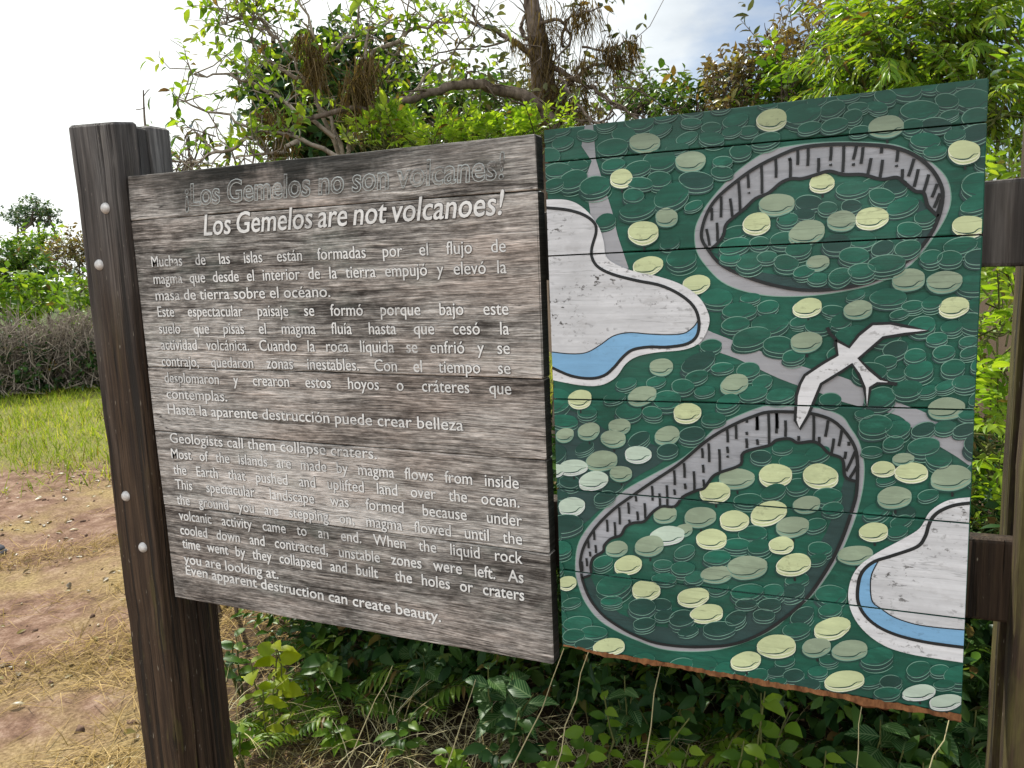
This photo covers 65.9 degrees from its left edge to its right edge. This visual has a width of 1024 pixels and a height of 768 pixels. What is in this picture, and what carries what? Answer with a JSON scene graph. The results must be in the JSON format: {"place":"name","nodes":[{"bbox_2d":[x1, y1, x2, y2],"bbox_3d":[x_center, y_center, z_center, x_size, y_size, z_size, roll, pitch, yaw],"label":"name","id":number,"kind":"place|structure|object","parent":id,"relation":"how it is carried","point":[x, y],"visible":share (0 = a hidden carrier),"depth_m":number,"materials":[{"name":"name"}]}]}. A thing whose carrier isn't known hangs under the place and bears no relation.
{"place":"outdoors","nodes":[
{"label":"outdoors","id":0,"kind":"place"},
{"bbox_2d":[0,490,452,767],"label":"dry grass","id":1,"kind":"structure","parent":0,"point":[108,664],"depth_m":3.07,"materials":[{"name":"plant"}]},
{"bbox_2d":[0,352,552,494],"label":"grass","id":2,"kind":"structure","parent":0,"point":[44,415],"depth_m":7.83,"materials":[{"name":"green plant"}]},
{"bbox_2d":[0,268,1014,767],"bbox_3d":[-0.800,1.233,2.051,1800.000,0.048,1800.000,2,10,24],"label":"ground","id":3,"kind":"structure","parent":0,"point":[48,622],"depth_m":3.31,"materials":[{"name":"soil"}]},
{"bbox_2d":[0,544,6,554],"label":"stone","id":4,"kind":"object","parent":3,"relation":"on","point":[2,548],"visible":0.98,"depth_m":4.42,"materials":[{"name":"grey stone"}]},
{"bbox_2d":[0,193,63,309],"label":"umbrella tree","id":5,"kind":"object","parent":3,"relation":"on","point":[36,211],"visible":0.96,"depth_m":41.68,"materials":[{"name":"green plant"}]},
{"bbox_2d":[3,221,64,327],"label":"leafy bush","id":6,"kind":"object","parent":3,"relation":"on","point":[43,235],"visible":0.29,"depth_m":18.85,"materials":[{"name":"green plant"}]},
{"bbox_2d":[0,231,72,329],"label":"leafy bush","id":7,"kind":"object","parent":3,"relation":"on","point":[16,257],"visible":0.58,"depth_m":14.83,"materials":[{"name":"green plant"}]},
{"bbox_2d":[0,299,80,398],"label":"twiggy bush","id":8,"kind":"object","parent":3,"relation":"on","point":[21,357],"visible":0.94,"depth_m":10.36,"materials":[{"name":"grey plant"}]},
{"bbox_2d":[0,260,92,337],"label":"leafy bush","id":9,"kind":"object","parent":3,"relation":"on","point":[48,290],"visible":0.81,"depth_m":12.21,"materials":[{"name":"green plant"}]},
{"bbox_2d":[35,222,86,310],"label":"brown thicket","id":10,"kind":"object","parent":3,"relation":"on","point":[70,252],"visible":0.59,"depth_m":16.84,"materials":[{"name":"grey plant"}]},
{"bbox_2d":[29,301,100,394],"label":"twiggy bush","id":11,"kind":"object","parent":3,"relation":"on","point":[79,348],"visible":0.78,"depth_m":10.63,"materials":[{"name":"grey plant"}]},
{"bbox_2d":[136,89,151,125],"bbox_3d":[-1.364,-0.022,3.108,0.062,2.204,0.131,-1,9,10],"label":"sapling","id":12,"kind":"object","parent":3,"relation":"on","point":[144,117],"visible":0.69,"depth_m":3.00,"materials":[{"name":"grey plant"}]},
{"bbox_2d":[0,461,358,767],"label":"leaf litter","id":13,"kind":"object","parent":3,"relation":"on","point":[129,730],"visible":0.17,"depth_m":3.71,"materials":[{"name":"brown plant"}]},
{"bbox_2d":[0,454,374,764],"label":"clods","id":14,"kind":"object","parent":3,"relation":"on","point":[79,728],"visible":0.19,"depth_m":3.38,"materials":[{"name":"brown soil"}]},
{"bbox_2d":[169,110,253,617],"bbox_3d":[-1.231,-0.038,3.386,0.401,2.225,0.398,-6,9,-22],"label":"wispy shrub","id":15,"kind":"object","parent":3,"relation":"on","point":[208,165],"visible":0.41,"depth_m":3.21,"materials":[{"name":"green plant"}]},
{"bbox_2d":[221,628,258,702],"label":"leafy plant","id":16,"kind":"object","parent":3,"relation":"on","point":[231,659],"visible":0.77,"depth_m":2.76,"materials":[{"name":"green plant"}]},
{"bbox_2d":[230,720,256,767],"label":"leafy plant","id":17,"kind":"object","parent":3,"relation":"on","point":[245,747],"visible":0.65,"depth_m":2.37,"materials":[{"name":"green plant"}]},
{"bbox_2d":[237,638,304,723],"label":"leafy plant","id":18,"kind":"object","parent":3,"relation":"on","point":[289,655],"visible":0.76,"depth_m":2.56,"materials":[{"name":"green plant"}]},
{"bbox_2d":[252,676,299,759],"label":"leafy plant","id":19,"kind":"object","parent":3,"relation":"on","point":[278,703],"visible":0.91,"depth_m":2.42,"materials":[{"name":"green plant"}]},
{"bbox_2d":[231,672,347,757],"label":"fern","id":20,"kind":"object","parent":3,"relation":"on","point":[255,726],"visible":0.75,"depth_m":2.52,"materials":[{"name":"green plant"}]},
{"bbox_2d":[226,664,381,767],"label":"grass tussock","id":21,"kind":"object","parent":3,"relation":"on","point":[257,710],"depth_m":2.50,"materials":[{"name":"green plant"}]},
{"bbox_2d":[287,618,337,677],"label":"leafy plant","id":22,"kind":"object","parent":3,"relation":"on","point":[323,634],"visible":0.26,"depth_m":2.90,"materials":[{"name":"green plant"}]},
{"bbox_2d":[299,653,352,721],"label":"leafy plant","id":23,"kind":"object","parent":3,"relation":"on","point":[333,672],"visible":0.8,"depth_m":2.58,"materials":[{"name":"green plant"}]},
{"bbox_2d":[140,0,524,170],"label":"airy tree","id":24,"kind":"object","parent":3,"relation":"on","point":[312,65],"visible":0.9,"depth_m":3.28,"materials":[{"name":"green plant"}]},
{"bbox_2d":[312,716,362,759],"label":"leafy plant","id":25,"kind":"object","parent":3,"relation":"on","point":[347,732],"visible":0.89,"depth_m":2.39,"materials":[{"name":"green plant"}]},
{"bbox_2d":[214,3,466,161],"bbox_3d":[-1.298,-1.236,6.444,1.830,3.688,1.644,2,10,24],"label":"dark tree","id":26,"kind":"object","parent":3,"relation":"on","point":[315,134],"visible":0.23,"depth_m":6.04,"materials":[{"name":"green plant"}]},
{"bbox_2d":[291,631,419,706],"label":"fern","id":27,"kind":"object","parent":3,"relation":"on","point":[370,681],"visible":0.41,"depth_m":2.62,"materials":[{"name":"green plant"}]},
{"bbox_2d":[343,666,392,767],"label":"dry stalk","id":28,"kind":"object","parent":3,"relation":"on","point":[365,721],"visible":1,"depth_m":2.27,"materials":[{"name":"beige plant"}]},
{"bbox_2d":[363,634,417,700],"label":"leafy plant","id":29,"kind":"object","parent":3,"relation":"on","point":[385,658],"visible":0.38,"depth_m":2.70,"materials":[{"name":"green plant"}]},
{"bbox_2d":[374,711,427,767],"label":"leafy plant","id":30,"kind":"object","parent":3,"relation":"on","point":[394,736],"visible":0.99,"depth_m":2.33,"materials":[{"name":"green plant"}]},
{"bbox_2d":[299,661,509,767],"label":"grass tussock","id":31,"kind":"object","parent":3,"relation":"on","point":[386,750],"depth_m":2.43,"materials":[{"name":"green plant"}]},
{"bbox_2d":[345,657,473,721],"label":"fern","id":32,"kind":"object","parent":3,"relation":"on","point":[441,698],"visible":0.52,"depth_m":2.54,"materials":[{"name":"green plant"}]},
{"bbox_2d":[389,639,457,720],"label":"leafy plant","id":33,"kind":"object","parent":3,"relation":"on","point":[409,690],"visible":0.67,"depth_m":2.63,"materials":[{"name":"green plant"}]},
{"bbox_2d":[430,744,470,767],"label":"leafy plant","id":34,"kind":"object","parent":3,"relation":"on","point":[458,758],"visible":0.86,"depth_m":2.21,"materials":[{"name":"green plant"}]},
{"bbox_2d":[334,84,579,153],"bbox_3d":[-0.196,-0.113,3.426,1.037,2.287,0.571,-2,9,6],"label":"bright bush","id":35,"kind":"object","parent":3,"relation":"on","point":[397,125],"visible":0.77,"depth_m":3.19,"materials":[{"name":"green plant"}]},
{"bbox_2d":[446,679,475,767],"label":"dry stalk","id":36,"kind":"object","parent":3,"relation":"on","point":[460,726],"visible":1,"depth_m":2.08,"materials":[{"name":"beige plant"}]},
{"bbox_2d":[417,643,511,674],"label":"fern","id":37,"kind":"object","parent":3,"relation":"on","point":[475,658],"visible":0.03,"depth_m":2.82,"materials":[{"name":"green plant"}]},
{"bbox_2d":[396,56,534,147],"bbox_3d":[-0.167,-0.646,5.159,1.029,2.803,0.879,2,10,24],"label":"dark bush","id":38,"kind":"object","parent":3,"relation":"on","point":[490,101],"visible":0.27,"depth_m":4.89,"materials":[{"name":"green plant"}]},
{"bbox_2d":[377,662,604,767],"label":"grass tussock","id":39,"kind":"object","parent":3,"relation":"on","point":[476,757],"depth_m":2.39,"materials":[{"name":"green plant"}]},
{"bbox_2d":[302,0,692,474],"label":"mossy tree","id":40,"kind":"object","parent":3,"relation":"on","point":[538,50],"visible":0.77,"depth_m":3.63,"materials":[{"name":"brown plant"}]},
{"bbox_2d":[461,703,545,767],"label":"leafy plant","id":41,"kind":"object","parent":3,"relation":"on","point":[530,751],"visible":0.96,"depth_m":2.20,"materials":[{"name":"green plant"}]},
{"bbox_2d":[53,613,962,767],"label":"dry grass","id":42,"kind":"structure","parent":3,"relation":"on","point":[352,708],"depth_m":2.48,"materials":[{"name":"beige plant"}]},
{"bbox_2d":[463,661,558,752],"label":"leafy plant","id":43,"kind":"object","parent":3,"relation":"on","point":[492,689],"visible":0.69,"depth_m":2.33,"materials":[{"name":"green plant"}]},
{"bbox_2d":[512,648,563,767],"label":"dry stalk","id":44,"kind":"object","parent":3,"relation":"on","point":[539,713],"visible":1,"depth_m":1.97,"materials":[{"name":"beige plant"}]},
{"bbox_2d":[433,43,643,125],"bbox_3d":[0.232,-1.687,8.115,2.314,3.937,1.421,-1,9,11],"label":"distant hill bush","id":45,"kind":"object","parent":3,"relation":"on","point":[515,81],"visible":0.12,"depth_m":7.81,"materials":[{"name":"green plant"}]},
{"bbox_2d":[69,122,1023,767],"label":"sign frame","id":46,"kind":"object","parent":3,"relation":"on","point":[181,680],"visible":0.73,"depth_m":1.85,"materials":[{"name":"wood"}]},
{"bbox_2d":[128,134,558,663],"bbox_3d":[-0.391,0.036,1.678,1.006,1.008,0.037,2,10,24],"label":"text board","id":47,"kind":"object","parent":46,"relation":"attached to","point":[348,365],"visible":1,"depth_m":1.62,"materials":[{"name":"grey wood"}]},
{"bbox_2d":[544,78,988,722],"bbox_3d":[0.387,0.048,1.322,0.672,0.982,0.036,2,10,24],"label":"mural board","id":48,"kind":"object","parent":46,"relation":"attached to","point":[764,454],"visible":1,"depth_m":1.28,"materials":[{"name":"green paint"}]},
{"bbox_2d":[536,741,606,767],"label":"leafy plant","id":49,"kind":"object","parent":3,"relation":"on","point":[581,761],"visible":0.91,"depth_m":2.09,"materials":[{"name":"green plant"}]},
{"bbox_2d":[555,652,588,767],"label":"dry stalk","id":50,"kind":"object","parent":3,"relation":"on","point":[569,715],"visible":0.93,"depth_m":1.97,"materials":[{"name":"beige plant"}]},
{"bbox_2d":[497,669,714,767],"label":"grass tussock","id":51,"kind":"object","parent":3,"relation":"on","point":[621,748],"depth_m":2.35,"materials":[{"name":"green plant"}]},
{"bbox_2d":[229,392,1006,767],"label":"undergrowth","id":52,"kind":"object","parent":3,"relation":"on","point":[744,698],"visible":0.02,"depth_m":2.34,"materials":[{"name":"green plant"}]},
{"bbox_2d":[602,675,648,764],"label":"leafy plant","id":53,"kind":"object","parent":3,"relation":"on","point":[624,718],"visible":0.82,"depth_m":2.29,"materials":[{"name":"green plant"}]},
{"bbox_2d":[562,690,692,767],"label":"leafy plant","id":54,"kind":"object","parent":3,"relation":"on","point":[573,733],"visible":0.91,"depth_m":2.13,"materials":[{"name":"green plant"}]},
{"bbox_2d":[643,666,660,767],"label":"dry stalk","id":55,"kind":"object","parent":3,"relation":"on","point":[651,720],"visible":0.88,"depth_m":1.93,"materials":[{"name":"beige plant"}]},
{"bbox_2d":[623,692,700,767],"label":"leafy plant","id":56,"kind":"object","parent":3,"relation":"on","point":[667,712],"visible":0.62,"depth_m":2.29,"materials":[{"name":"green plant"}]},
{"bbox_2d":[591,47,744,120],"bbox_3d":[1.022,-0.693,5.089,1.134,2.833,0.839,2,10,24],"label":"hedge bush","id":57,"kind":"object","parent":3,"relation":"on","point":[665,97],"visible":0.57,"depth_m":4.89,"materials":[{"name":"green plant"}]},
{"bbox_2d":[597,679,741,767],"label":"grass tussock","id":58,"kind":"object","parent":3,"relation":"on","point":[669,765],"depth_m":2.30,"materials":[{"name":"green plant"}]},
{"bbox_2d":[610,695,759,767],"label":"fern","id":59,"kind":"object","parent":3,"relation":"on","point":[708,756],"visible":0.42,"depth_m":2.27,"materials":[{"name":"green plant"}]},
{"bbox_2d":[658,729,749,767],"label":"leafy plant","id":60,"kind":"object","parent":3,"relation":"on","point":[675,757],"visible":0.89,"depth_m":2.03,"materials":[{"name":"green plant"}]},
{"bbox_2d":[662,25,818,111],"bbox_3d":[1.384,-0.638,4.722,0.784,2.815,0.578,-6,9,-20],"label":"brown shrub","id":61,"kind":"object","parent":3,"relation":"on","point":[735,67],"visible":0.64,"depth_m":4.48,"materials":[{"name":"grey plant"}]},
{"bbox_2d":[720,740,766,767],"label":"leafy plant","id":62,"kind":"object","parent":3,"relation":"on","point":[732,755],"visible":1,"depth_m":1.96,"materials":[{"name":"green plant"}]},
{"bbox_2d":[734,0,797,48],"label":"thin shrub","id":63,"kind":"object","parent":3,"relation":"on","point":[750,6],"visible":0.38,"depth_m":5.41,"materials":[{"name":"green plant"}]},
{"bbox_2d":[738,691,802,767],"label":"leafy plant","id":64,"kind":"object","parent":3,"relation":"on","point":[771,701],"visible":0.92,"depth_m":2.00,"materials":[{"name":"green plant"}]},
{"bbox_2d":[659,698,884,767],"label":"grass tussock","id":65,"kind":"object","parent":3,"relation":"on","point":[782,739],"depth_m":2.33,"materials":[{"name":"green plant"}]},
{"bbox_2d":[737,28,831,103],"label":"bright bush","id":66,"kind":"object","parent":3,"relation":"on","point":[779,81],"visible":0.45,"depth_m":4.30,"materials":[{"name":"green plant"}]},
{"bbox_2d":[718,724,857,767],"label":"fern","id":67,"kind":"object","parent":3,"relation":"on","point":[799,740],"visible":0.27,"depth_m":2.23,"materials":[{"name":"green plant"}]},
{"bbox_2d":[742,0,856,102],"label":"brown shrub","id":68,"kind":"object","parent":3,"relation":"on","point":[797,42],"visible":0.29,"depth_m":4.67,"materials":[{"name":"grey plant"}]},
{"bbox_2d":[714,46,900,107],"bbox_3d":[1.704,-0.584,4.703,0.941,2.679,0.808,-5,9,-15],"label":"hedge bush","id":69,"kind":"object","parent":3,"relation":"on","point":[799,86],"visible":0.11,"depth_m":4.38,"materials":[{"name":"green plant"}]},
{"bbox_2d":[799,751,844,767],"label":"leafy plant","id":70,"kind":"object","parent":3,"relation":"on","point":[814,762],"visible":0.98,"depth_m":1.96,"materials":[{"name":"green plant"}]},
{"bbox_2d":[856,707,861,767],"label":"dry stalk","id":71,"kind":"object","parent":3,"relation":"on","point":[858,738],"visible":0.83,"depth_m":1.88,"materials":[{"name":"beige plant"}]},
{"bbox_2d":[837,720,921,767],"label":"leafy plant","id":72,"kind":"object","parent":3,"relation":"on","point":[872,743],"visible":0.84,"depth_m":2.00,"materials":[{"name":"green plant"}]},
{"bbox_2d":[780,0,1000,143],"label":"leafy shrub","id":73,"kind":"object","parent":3,"relation":"on","point":[823,14],"visible":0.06,"depth_m":4.02,"materials":[{"name":"green plant"}]},
{"bbox_2d":[767,0,1023,180],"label":"tall shrub","id":74,"kind":"object","parent":3,"relation":"on","point":[938,58],"visible":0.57,"depth_m":3.36,"materials":[{"name":"green plant"}]},
{"bbox_2d":[867,710,976,762],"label":"grass tussock","id":75,"kind":"object","parent":3,"relation":"on","point":[898,752],"depth_m":2.25,"materials":[{"name":"green plant"}]},
{"bbox_2d":[902,744,955,767],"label":"leafy plant","id":76,"kind":"object","parent":3,"relation":"on","point":[922,757],"visible":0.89,"depth_m":1.95,"materials":[{"name":"green plant"}]},
{"bbox_2d":[929,720,948,767],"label":"dry stalk","id":77,"kind":"object","parent":3,"relation":"on","point":[939,746],"visible":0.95,"depth_m":1.86,"materials":[{"name":"beige plant"}]},
{"bbox_2d":[901,710,987,767],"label":"leafy plant","id":78,"kind":"object","parent":3,"relation":"on","point":[981,724],"visible":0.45,"depth_m":2.00,"materials":[{"name":"green plant"}]},
{"bbox_2d":[939,630,990,767],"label":"leafy plant","id":79,"kind":"object","parent":3,"relation":"on","point":[968,642],"visible":0.16,"depth_m":2.15,"materials":[{"name":"green plant"}]},
{"bbox_2d":[969,115,1021,652],"bbox_3d":[1.677,0.067,2.632,0.853,2.017,1.397,0,9,13],"label":"leafy shrub","id":80,"kind":"object","parent":3,"relation":"on","point":[986,460],"visible":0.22,"depth_m":2.61,"materials":[{"name":"green plant"}]},
{"bbox_2d":[997,136,1020,176],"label":"scrub shrub","id":81,"kind":"object","parent":3,"relation":"on","point":[1018,160],"visible":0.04,"depth_m":8.02,"materials":[{"name":"green plant"}]},
{"bbox_2d":[0,0,1023,282],"label":"sky","id":82,"kind":"structure","parent":0,"point":[64,64],"materials":[{"name":"white"}]}
]}

